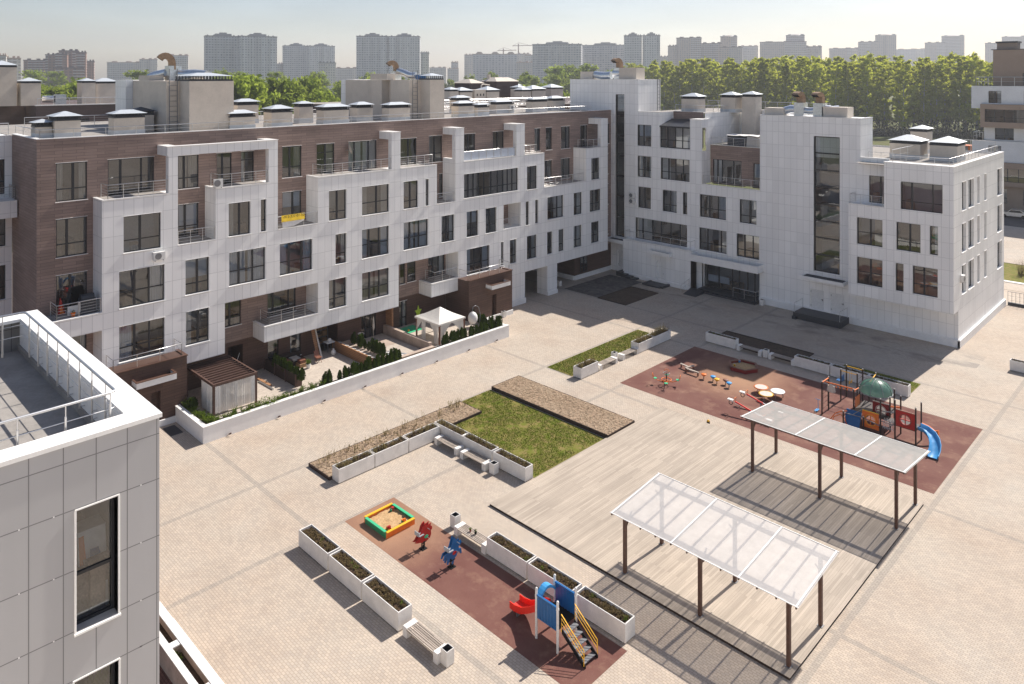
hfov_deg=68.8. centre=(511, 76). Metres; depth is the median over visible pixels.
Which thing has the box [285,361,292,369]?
thuja
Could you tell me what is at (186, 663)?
planting strip
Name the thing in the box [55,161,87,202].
window
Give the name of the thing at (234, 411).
juniper bush
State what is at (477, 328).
thuja
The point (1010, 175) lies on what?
window
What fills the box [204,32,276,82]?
apartment tower
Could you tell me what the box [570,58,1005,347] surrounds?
apartment building
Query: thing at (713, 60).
birch tree
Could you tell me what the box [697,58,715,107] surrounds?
birch tree
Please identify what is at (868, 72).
birch tree
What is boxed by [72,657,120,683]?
window
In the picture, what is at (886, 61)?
birch tree
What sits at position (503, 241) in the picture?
window
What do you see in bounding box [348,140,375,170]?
window
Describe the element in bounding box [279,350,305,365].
garden sofa
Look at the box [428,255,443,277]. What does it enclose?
window
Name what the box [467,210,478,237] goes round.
window
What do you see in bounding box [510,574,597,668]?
slide tower
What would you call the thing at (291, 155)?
window
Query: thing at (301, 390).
juniper bush
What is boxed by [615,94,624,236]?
stair window
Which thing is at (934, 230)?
window
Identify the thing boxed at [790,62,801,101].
birch tree
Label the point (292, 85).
broadleaf tree
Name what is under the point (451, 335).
thuja
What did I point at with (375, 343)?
thuja
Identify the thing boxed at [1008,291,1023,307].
metal fence
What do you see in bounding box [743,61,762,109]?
birch tree
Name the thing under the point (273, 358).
thuja
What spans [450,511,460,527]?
litter bin
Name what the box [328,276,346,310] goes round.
window
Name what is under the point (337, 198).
window
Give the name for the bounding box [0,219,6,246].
window
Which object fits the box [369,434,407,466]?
planter box
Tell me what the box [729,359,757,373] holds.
sandpit
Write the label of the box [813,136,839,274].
stair window
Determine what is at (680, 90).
birch tree
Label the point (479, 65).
apartment tower
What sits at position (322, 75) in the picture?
broadleaf tree
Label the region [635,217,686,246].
window
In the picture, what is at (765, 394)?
play table
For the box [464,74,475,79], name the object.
broadleaf tree
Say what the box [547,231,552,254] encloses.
window
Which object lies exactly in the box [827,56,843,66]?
birch tree
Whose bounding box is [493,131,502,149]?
window
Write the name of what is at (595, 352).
lawn
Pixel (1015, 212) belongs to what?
parked car
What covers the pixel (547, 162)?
window
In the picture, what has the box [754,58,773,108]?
birch tree
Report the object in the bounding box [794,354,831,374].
planter box
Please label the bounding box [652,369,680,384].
carousel
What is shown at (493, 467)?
litter bin
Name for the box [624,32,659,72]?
apartment tower
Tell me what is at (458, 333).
thuja
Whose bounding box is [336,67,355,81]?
apartment tower
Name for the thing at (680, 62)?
birch tree
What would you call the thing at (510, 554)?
planter box
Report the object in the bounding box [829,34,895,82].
apartment tower
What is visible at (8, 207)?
apartment building
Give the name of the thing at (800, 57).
birch tree
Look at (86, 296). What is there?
barbecue
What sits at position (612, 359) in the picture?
slatted bench
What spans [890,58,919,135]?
birch tree
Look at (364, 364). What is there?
thuja
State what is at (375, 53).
apartment tower
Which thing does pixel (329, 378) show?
thuja
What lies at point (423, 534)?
spring rider
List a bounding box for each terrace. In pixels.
[187,333,418,417]
[397,321,488,345]
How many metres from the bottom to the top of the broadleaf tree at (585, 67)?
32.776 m
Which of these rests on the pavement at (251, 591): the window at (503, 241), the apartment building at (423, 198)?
the apartment building at (423, 198)
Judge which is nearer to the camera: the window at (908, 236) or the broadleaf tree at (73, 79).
the window at (908, 236)
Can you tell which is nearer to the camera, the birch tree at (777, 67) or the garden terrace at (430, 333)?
the garden terrace at (430, 333)
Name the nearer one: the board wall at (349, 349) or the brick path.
the brick path
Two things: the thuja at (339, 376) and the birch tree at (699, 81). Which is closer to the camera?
the thuja at (339, 376)
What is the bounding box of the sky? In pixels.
[0,0,1023,80]
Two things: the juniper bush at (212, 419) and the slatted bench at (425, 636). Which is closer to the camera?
the slatted bench at (425, 636)
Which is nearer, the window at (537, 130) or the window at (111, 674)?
the window at (111, 674)
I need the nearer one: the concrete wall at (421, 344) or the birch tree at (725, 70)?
the concrete wall at (421, 344)
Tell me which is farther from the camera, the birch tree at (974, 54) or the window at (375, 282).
the birch tree at (974, 54)
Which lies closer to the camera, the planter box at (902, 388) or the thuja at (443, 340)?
the planter box at (902, 388)
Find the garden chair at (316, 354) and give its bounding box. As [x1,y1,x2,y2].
[313,350,321,363]
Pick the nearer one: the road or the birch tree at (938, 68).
the road
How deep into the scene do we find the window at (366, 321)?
68.21 m
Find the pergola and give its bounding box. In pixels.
[187,355,256,414]
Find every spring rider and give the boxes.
[412,521,431,550]
[441,536,461,569]
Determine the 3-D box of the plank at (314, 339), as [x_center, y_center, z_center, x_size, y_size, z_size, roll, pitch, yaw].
[-16.513,22.270,62.703,0.300,2.557,1.237,0,0,-43]
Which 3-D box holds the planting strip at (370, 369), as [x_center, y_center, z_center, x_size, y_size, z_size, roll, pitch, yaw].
[-10.618,23.070,59.251,0.640,0.001,27.780,0,0,45]
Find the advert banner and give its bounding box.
[281,212,304,227]
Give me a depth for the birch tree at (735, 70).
355.48 m
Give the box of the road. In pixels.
[1004,216,1023,227]
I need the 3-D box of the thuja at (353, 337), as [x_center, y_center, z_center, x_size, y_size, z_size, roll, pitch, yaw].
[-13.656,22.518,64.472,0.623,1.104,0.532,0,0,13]
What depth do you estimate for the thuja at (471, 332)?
66.06 m
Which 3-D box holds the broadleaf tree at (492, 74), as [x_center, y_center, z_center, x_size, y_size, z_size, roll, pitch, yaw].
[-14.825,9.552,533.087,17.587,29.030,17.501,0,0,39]
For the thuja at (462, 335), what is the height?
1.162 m
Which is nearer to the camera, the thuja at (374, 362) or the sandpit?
the thuja at (374, 362)
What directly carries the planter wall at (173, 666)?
on the pavement at (251, 591)
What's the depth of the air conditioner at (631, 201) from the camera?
90.54 m
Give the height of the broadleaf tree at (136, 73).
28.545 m
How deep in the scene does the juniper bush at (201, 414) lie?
50.58 m
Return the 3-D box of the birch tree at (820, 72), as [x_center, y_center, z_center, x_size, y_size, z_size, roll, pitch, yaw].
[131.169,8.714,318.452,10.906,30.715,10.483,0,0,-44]
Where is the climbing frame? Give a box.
[821,364,940,459]
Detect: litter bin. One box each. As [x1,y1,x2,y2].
[440,643,453,667]
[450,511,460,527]
[489,460,498,474]
[611,351,617,357]
[759,299,764,305]
[763,348,768,357]
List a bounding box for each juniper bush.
[181,400,196,408]
[190,406,198,415]
[192,409,204,415]
[197,411,206,417]
[203,414,215,423]
[208,414,221,421]
[220,412,232,417]
[228,405,237,414]
[247,403,255,409]
[253,401,260,407]
[254,396,270,405]
[266,395,282,402]
[296,384,310,392]
[308,382,319,388]
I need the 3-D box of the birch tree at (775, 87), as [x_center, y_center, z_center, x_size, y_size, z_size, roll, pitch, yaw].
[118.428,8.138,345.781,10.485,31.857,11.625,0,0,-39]
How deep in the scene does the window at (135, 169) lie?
54.93 m
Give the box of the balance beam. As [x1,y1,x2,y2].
[680,363,699,375]
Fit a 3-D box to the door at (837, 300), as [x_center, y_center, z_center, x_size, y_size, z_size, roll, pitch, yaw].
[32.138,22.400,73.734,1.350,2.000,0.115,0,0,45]
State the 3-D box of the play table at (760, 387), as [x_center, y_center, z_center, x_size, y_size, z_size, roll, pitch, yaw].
[18.900,23.768,56.728,1.060,0.464,1.060,0,0,45]
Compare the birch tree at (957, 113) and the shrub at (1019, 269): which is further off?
the birch tree at (957, 113)
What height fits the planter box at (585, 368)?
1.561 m
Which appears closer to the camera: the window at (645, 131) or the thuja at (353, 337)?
the thuja at (353, 337)
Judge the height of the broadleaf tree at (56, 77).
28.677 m
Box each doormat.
[163,425,182,435]
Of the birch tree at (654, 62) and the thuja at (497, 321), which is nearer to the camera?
the thuja at (497, 321)
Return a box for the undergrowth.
[660,110,983,138]
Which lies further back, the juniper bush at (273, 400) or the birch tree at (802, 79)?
the birch tree at (802, 79)
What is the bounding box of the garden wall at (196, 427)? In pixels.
[175,318,508,443]
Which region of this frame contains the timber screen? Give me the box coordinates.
[386,308,392,326]
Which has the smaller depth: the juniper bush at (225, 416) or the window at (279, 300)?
the juniper bush at (225, 416)
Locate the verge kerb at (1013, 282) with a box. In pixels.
[1004,280,1023,284]
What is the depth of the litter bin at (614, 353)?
63.27 m
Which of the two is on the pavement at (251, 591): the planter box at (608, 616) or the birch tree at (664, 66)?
the planter box at (608, 616)
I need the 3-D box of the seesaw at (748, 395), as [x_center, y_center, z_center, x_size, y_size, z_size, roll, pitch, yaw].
[17.922,23.463,53.759,3.320,1.157,0.516,0,0,45]
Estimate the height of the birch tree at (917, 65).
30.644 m
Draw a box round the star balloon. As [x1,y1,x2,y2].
[415,306,421,314]
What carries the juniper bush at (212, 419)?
on the planting strip at (370, 369)
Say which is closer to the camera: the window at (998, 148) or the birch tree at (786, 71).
the window at (998, 148)
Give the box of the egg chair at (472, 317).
[468,305,479,327]
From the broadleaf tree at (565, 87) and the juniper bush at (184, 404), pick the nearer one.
the juniper bush at (184, 404)
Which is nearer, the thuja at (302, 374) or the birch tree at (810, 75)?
the thuja at (302, 374)
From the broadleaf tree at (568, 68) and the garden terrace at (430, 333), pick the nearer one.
the garden terrace at (430, 333)
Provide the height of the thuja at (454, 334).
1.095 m
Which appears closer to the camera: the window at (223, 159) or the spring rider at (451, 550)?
the spring rider at (451, 550)
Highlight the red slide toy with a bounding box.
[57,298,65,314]
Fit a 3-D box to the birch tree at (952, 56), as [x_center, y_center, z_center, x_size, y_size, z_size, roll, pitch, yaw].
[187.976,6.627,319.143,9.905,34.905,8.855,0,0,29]
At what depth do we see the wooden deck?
40.65 m
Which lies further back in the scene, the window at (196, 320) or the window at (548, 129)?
the window at (548, 129)
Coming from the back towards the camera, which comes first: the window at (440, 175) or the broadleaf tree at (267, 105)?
the broadleaf tree at (267, 105)
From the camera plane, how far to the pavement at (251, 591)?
40.04 m
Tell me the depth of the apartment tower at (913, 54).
1682.76 m
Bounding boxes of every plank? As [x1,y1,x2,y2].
[311,329,319,358]
[315,329,322,358]
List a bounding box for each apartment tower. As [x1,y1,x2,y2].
[0,53,7,61]
[7,56,20,79]
[23,49,94,84]
[53,66,83,86]
[107,58,157,79]
[171,54,188,69]
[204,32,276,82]
[277,62,281,72]
[282,43,334,80]
[318,61,335,94]
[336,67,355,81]
[356,33,420,79]
[420,51,429,77]
[429,67,446,84]
[447,61,458,86]
[464,52,528,81]
[516,54,531,83]
[532,41,582,84]
[583,42,623,71]
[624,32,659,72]
[660,56,667,69]
[668,37,721,83]
[720,35,742,66]
[741,45,757,68]
[760,34,821,89]
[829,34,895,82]
[896,48,924,65]
[925,35,964,62]
[985,36,1023,62]
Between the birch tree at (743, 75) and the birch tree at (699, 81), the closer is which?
the birch tree at (743, 75)
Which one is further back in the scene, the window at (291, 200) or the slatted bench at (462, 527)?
the window at (291, 200)
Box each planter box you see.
[299,524,340,569]
[329,549,373,598]
[332,449,374,482]
[362,575,411,630]
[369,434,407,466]
[402,421,439,451]
[434,417,468,444]
[462,432,498,460]
[487,531,535,578]
[493,448,532,481]
[528,557,581,595]
[573,355,597,378]
[577,586,634,642]
[631,331,654,352]
[647,323,670,345]
[706,331,738,348]
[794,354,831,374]
[830,364,869,383]
[868,374,910,396]
[1010,358,1023,372]
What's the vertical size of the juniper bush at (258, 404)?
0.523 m
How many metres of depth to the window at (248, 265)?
57.81 m
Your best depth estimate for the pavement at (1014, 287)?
84.97 m
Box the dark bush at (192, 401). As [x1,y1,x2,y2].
[187,397,198,408]
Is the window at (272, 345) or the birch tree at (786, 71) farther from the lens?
the birch tree at (786, 71)
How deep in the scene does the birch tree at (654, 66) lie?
415.64 m
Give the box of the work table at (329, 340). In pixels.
[323,338,334,350]
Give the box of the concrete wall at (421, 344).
[383,324,434,357]
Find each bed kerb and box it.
[597,286,657,304]
[721,331,813,361]
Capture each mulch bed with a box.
[308,398,481,480]
[491,375,634,437]
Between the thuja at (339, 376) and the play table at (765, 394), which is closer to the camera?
the play table at (765, 394)
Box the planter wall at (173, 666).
[159,601,223,683]
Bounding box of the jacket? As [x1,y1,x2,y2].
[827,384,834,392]
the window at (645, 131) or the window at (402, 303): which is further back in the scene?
the window at (645, 131)
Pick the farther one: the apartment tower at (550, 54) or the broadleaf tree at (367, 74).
the apartment tower at (550, 54)
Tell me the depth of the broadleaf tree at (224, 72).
464.09 m
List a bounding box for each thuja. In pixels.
[271,353,276,366]
[274,355,280,365]
[281,357,286,369]
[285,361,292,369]
[288,365,293,372]
[295,366,299,379]
[298,367,305,380]
[321,371,327,384]
[327,369,332,383]
[337,370,341,379]
[342,365,348,378]
[350,332,356,343]
[350,361,357,375]
[357,333,363,347]
[359,362,363,372]
[363,360,367,371]
[366,356,372,370]
[369,338,374,352]
[372,358,376,368]
[373,339,378,353]
[375,354,381,366]
[377,341,381,354]
[380,342,386,356]
[380,353,384,365]
[385,352,389,363]
[388,348,394,362]
[392,347,398,361]
[398,349,401,359]
[441,335,445,345]
[445,331,449,343]
[449,330,454,342]
[453,330,457,341]
[456,328,459,340]
[460,327,464,338]
[468,326,473,335]
[475,324,478,333]
[479,322,483,332]
[489,320,492,329]
[495,316,499,327]
[498,315,502,326]
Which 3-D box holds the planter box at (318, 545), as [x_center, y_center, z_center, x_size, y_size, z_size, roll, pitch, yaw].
[-9.659,23.522,37.461,2.720,0.946,0.750,0,0,45]
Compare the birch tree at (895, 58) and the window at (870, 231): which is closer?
the window at (870, 231)
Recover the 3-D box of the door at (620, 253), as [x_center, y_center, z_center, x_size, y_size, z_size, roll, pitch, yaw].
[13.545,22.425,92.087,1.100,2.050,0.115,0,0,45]
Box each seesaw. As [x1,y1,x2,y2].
[727,397,751,411]
[739,390,764,406]
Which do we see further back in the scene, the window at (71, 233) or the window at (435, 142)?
the window at (435, 142)
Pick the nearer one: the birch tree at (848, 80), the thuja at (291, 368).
the thuja at (291, 368)
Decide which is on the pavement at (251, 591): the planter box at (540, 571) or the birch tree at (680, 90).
the planter box at (540, 571)
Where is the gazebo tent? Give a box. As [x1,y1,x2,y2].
[414,307,465,344]
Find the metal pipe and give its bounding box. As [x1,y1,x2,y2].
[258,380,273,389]
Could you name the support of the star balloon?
hanging from the apartment building at (423, 198)
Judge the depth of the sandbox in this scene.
40.08 m
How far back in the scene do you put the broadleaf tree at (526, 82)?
433.16 m
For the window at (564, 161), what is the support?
in the apartment building at (423, 198)
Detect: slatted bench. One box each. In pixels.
[403,618,444,664]
[434,434,463,455]
[454,521,486,553]
[460,448,490,471]
[598,356,617,370]
[618,347,638,359]
[736,344,762,356]
[768,352,793,365]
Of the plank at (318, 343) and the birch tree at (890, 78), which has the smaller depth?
the plank at (318, 343)
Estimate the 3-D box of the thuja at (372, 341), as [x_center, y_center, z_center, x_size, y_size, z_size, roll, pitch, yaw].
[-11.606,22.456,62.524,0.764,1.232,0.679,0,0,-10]
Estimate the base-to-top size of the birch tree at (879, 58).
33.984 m
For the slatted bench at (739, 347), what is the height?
0.436 m
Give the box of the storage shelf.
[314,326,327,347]
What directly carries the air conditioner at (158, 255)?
attached to the apartment building at (423, 198)
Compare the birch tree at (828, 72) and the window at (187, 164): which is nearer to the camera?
the window at (187, 164)
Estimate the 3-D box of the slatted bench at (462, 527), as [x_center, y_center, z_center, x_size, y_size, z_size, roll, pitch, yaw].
[-1.984,23.778,38.561,2.380,0.436,0.648,0,0,45]
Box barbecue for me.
[78,292,95,314]
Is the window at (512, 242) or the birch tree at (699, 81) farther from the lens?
the birch tree at (699, 81)
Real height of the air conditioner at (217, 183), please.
0.670 m
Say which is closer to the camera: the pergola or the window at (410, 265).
the pergola
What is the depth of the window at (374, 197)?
66.75 m
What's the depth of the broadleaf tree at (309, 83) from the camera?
230.63 m
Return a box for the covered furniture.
[727,134,759,147]
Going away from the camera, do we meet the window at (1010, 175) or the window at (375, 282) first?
the window at (375, 282)
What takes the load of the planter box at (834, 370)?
on the pavement at (251, 591)
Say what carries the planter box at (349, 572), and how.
on the pavement at (251, 591)
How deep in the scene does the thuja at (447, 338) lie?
64.31 m
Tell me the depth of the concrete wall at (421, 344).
65.82 m
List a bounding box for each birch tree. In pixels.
[625,63,634,67]
[646,64,660,93]
[649,59,659,78]
[656,61,672,110]
[659,63,671,109]
[665,64,680,109]
[670,64,686,109]
[677,61,691,107]
[678,61,694,93]
[683,59,701,93]
[692,66,713,117]
[695,56,717,107]
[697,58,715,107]
[704,58,718,103]
[709,61,723,107]
[718,58,736,106]
[725,61,741,92]
[733,64,748,95]
[739,59,760,93]
[741,60,754,90]
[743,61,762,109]
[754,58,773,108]
[760,62,781,109]
[765,58,781,106]
[774,55,788,106]
[776,56,804,106]
[778,61,794,107]
[780,55,794,95]
[780,63,803,105]
[790,57,812,106]
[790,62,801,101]
[796,56,811,96]
[804,55,827,114]
[807,62,833,114]
[822,57,840,103]
[824,66,839,104]
[826,63,847,106]
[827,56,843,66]
[838,63,855,106]
[841,60,858,113]
[842,61,863,116]
[849,54,862,107]
[853,51,886,118]
[853,66,882,121]
[858,66,877,109]
[871,64,896,134]
[873,62,894,128]
[874,55,893,129]
[874,58,894,131]
[889,55,903,112]
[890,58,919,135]
[891,63,908,132]
[894,62,915,131]
[905,67,922,123]
[909,60,938,124]
[911,57,933,125]
[915,61,927,116]
[917,56,951,135]
[922,72,941,126]
[925,63,960,130]
[939,56,956,127]
[946,57,972,134]
[947,51,960,130]
[952,53,992,137]
[952,60,973,131]
[953,55,978,134]
[967,52,977,128]
[972,64,992,130]
[980,62,992,84]
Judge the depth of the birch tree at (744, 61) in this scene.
377.68 m
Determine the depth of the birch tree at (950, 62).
313.80 m
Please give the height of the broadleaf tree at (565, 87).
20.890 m
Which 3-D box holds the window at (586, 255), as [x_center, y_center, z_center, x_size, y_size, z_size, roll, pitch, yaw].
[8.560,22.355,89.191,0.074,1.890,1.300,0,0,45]
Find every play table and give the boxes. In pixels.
[754,384,767,393]
[758,391,772,400]
[770,388,784,398]
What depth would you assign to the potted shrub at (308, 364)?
60.23 m
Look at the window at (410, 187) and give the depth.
69.73 m
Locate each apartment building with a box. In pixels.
[0,53,611,426]
[0,60,114,134]
[0,123,16,315]
[0,310,161,683]
[313,74,569,112]
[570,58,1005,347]
[971,41,1023,209]
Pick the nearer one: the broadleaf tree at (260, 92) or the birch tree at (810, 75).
the broadleaf tree at (260, 92)
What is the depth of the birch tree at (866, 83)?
324.14 m
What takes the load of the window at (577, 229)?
in the apartment building at (423, 198)
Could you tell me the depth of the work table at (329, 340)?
64.01 m
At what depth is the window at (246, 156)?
60.42 m
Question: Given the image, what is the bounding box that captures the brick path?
[159,665,172,683]
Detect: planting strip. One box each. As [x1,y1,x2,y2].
[159,622,204,683]
[205,333,477,423]
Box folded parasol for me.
[371,316,375,339]
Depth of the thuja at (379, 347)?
61.70 m
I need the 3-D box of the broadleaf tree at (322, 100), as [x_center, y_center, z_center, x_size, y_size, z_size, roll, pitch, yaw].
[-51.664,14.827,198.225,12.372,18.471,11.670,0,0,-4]
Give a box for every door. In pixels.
[618,250,622,266]
[811,289,823,309]
[831,293,843,314]
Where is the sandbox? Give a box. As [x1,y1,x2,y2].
[364,503,414,538]
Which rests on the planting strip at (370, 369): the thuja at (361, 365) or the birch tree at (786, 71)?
the thuja at (361, 365)
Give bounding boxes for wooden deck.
[489,407,923,679]
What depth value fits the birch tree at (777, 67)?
352.42 m
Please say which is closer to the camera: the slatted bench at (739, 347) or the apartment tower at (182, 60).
the slatted bench at (739, 347)
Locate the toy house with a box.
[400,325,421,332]
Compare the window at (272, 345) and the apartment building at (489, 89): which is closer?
the window at (272, 345)
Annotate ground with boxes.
[345,497,626,683]
[564,275,641,296]
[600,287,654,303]
[621,347,982,493]
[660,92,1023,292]
[723,331,811,357]
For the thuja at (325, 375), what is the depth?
55.83 m
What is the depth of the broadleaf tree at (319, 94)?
216.26 m
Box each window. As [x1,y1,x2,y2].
[0,159,5,194]
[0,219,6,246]
[0,264,6,300]
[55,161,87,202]
[55,216,87,258]
[56,270,87,311]
[71,334,85,348]
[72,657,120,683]
[74,494,120,636]
[107,156,153,195]
[118,264,165,309]
[118,317,164,363]
[123,212,161,253]
[178,154,199,189]
[178,202,199,238]
[185,256,208,295]
[185,307,209,346]
[217,152,230,183]
[225,300,240,327]
[228,201,249,237]
[229,246,266,286]
[241,151,252,181]
[260,199,266,232]
[267,288,296,317]
[268,339,277,360]
[279,238,312,276]
[282,145,302,178]
[282,190,300,215]
[290,333,301,354]
[317,143,333,173]
[328,189,346,221]
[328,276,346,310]
[335,232,346,264]
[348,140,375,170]
[361,313,374,337]
[362,183,389,216]
[362,225,388,259]
[362,267,388,301]
[400,261,416,282]
[400,263,405,284]
[400,300,405,326]
[401,137,416,164]
[403,180,418,209]
[404,218,428,250]
[425,179,429,206]
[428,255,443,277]
[429,135,442,162]
[439,173,442,196]
[441,214,454,243]
[464,133,474,151]
[464,167,518,198]
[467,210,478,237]
[467,244,489,275]
[486,206,496,233]
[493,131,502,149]
[501,241,504,265]
[510,238,516,264]
[526,201,528,225]
[527,165,537,190]
[527,234,537,259]
[534,128,539,151]
[535,199,538,223]
[544,160,551,181]
[546,127,550,150]
[547,194,563,219]
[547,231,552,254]
[558,228,564,251]
[561,126,568,148]
[561,157,570,178]
[573,192,580,215]
[574,224,581,247]
[580,125,586,146]
[580,255,586,272]
[589,188,600,212]
[591,157,598,179]
[591,220,599,243]
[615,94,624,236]
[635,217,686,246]
[637,125,651,146]
[638,156,651,177]
[638,186,650,208]
[661,158,689,181]
[664,190,676,212]
[684,192,687,214]
[699,227,726,253]
[700,194,725,219]
[713,159,745,186]
[736,233,759,259]
[739,199,756,224]
[753,163,759,188]
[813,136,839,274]
[857,217,882,247]
[857,257,882,287]
[869,175,883,203]
[895,263,903,291]
[896,222,920,252]
[900,181,942,213]
[912,265,937,297]
[929,226,937,254]
[962,181,966,211]
[962,222,966,253]
[968,178,973,208]
[968,218,974,249]
[968,258,974,290]
[985,109,1023,122]
[989,91,1000,102]
[989,145,1000,151]
[995,128,1013,139]
[997,168,1002,196]
[997,204,1002,233]
[997,240,1002,269]
[1004,168,1023,182]
[1004,189,1006,202]
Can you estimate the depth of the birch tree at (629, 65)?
472.29 m
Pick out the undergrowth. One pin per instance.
(942, 134)
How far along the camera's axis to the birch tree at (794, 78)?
339.70 m
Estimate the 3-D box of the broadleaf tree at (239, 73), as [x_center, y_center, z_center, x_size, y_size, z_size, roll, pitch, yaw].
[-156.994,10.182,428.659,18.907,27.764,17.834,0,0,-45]
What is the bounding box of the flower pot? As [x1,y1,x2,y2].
[68,305,78,316]
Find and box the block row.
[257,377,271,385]
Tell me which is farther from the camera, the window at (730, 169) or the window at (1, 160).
the window at (730, 169)
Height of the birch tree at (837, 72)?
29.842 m
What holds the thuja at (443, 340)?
on the planting strip at (370, 369)
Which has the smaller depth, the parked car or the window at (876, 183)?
the window at (876, 183)
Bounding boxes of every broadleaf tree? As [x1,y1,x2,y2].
[19,69,46,83]
[41,85,67,96]
[42,71,67,88]
[60,81,77,99]
[65,77,84,87]
[122,69,148,79]
[211,68,229,78]
[223,72,280,109]
[226,74,270,114]
[227,71,249,80]
[234,90,240,98]
[261,94,271,110]
[265,73,297,111]
[267,71,285,79]
[268,76,304,99]
[272,84,311,101]
[275,89,298,109]
[291,95,305,101]
[292,98,326,113]
[296,74,326,95]
[305,71,328,89]
[308,88,340,101]
[332,82,340,98]
[333,80,340,100]
[358,71,375,78]
[444,79,454,86]
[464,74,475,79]
[483,70,498,79]
[517,74,543,86]
[519,70,530,83]
[541,65,570,93]
[550,74,569,91]
[559,82,569,95]
[563,91,569,97]
[564,64,578,77]
[568,71,578,78]
[573,63,599,79]
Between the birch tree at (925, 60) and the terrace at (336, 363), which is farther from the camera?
the birch tree at (925, 60)
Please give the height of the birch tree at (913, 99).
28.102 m
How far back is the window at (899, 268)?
69.17 m
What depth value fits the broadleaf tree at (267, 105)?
202.74 m
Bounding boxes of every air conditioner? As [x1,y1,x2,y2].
[152,251,164,261]
[213,178,222,187]
[628,192,635,198]
[628,198,635,203]
[960,274,965,282]
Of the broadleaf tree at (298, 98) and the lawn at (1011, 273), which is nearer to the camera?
the lawn at (1011, 273)
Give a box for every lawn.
[458,390,603,477]
[548,330,647,375]
[843,365,919,392]
[1004,263,1023,282]
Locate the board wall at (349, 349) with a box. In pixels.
[332,340,380,363]
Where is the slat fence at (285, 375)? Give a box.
[264,357,301,387]
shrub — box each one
[304,359,310,368]
[1013,258,1023,276]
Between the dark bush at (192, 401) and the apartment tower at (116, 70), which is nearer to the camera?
the dark bush at (192, 401)
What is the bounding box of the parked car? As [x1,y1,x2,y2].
[1004,208,1023,218]
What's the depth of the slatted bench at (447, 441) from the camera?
48.18 m
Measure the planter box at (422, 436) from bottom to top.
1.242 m
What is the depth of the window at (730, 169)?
85.08 m
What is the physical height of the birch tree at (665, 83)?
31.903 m
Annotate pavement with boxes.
[159,269,1023,683]
[1004,225,1023,264]
[1004,282,1023,291]
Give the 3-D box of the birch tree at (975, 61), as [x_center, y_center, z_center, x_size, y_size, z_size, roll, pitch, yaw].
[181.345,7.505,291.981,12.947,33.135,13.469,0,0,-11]
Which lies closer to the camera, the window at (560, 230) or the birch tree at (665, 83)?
the window at (560, 230)
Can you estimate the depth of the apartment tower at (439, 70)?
1391.16 m
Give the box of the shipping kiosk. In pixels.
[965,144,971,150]
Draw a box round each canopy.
[610,472,838,668]
[741,401,930,529]
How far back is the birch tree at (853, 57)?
346.09 m

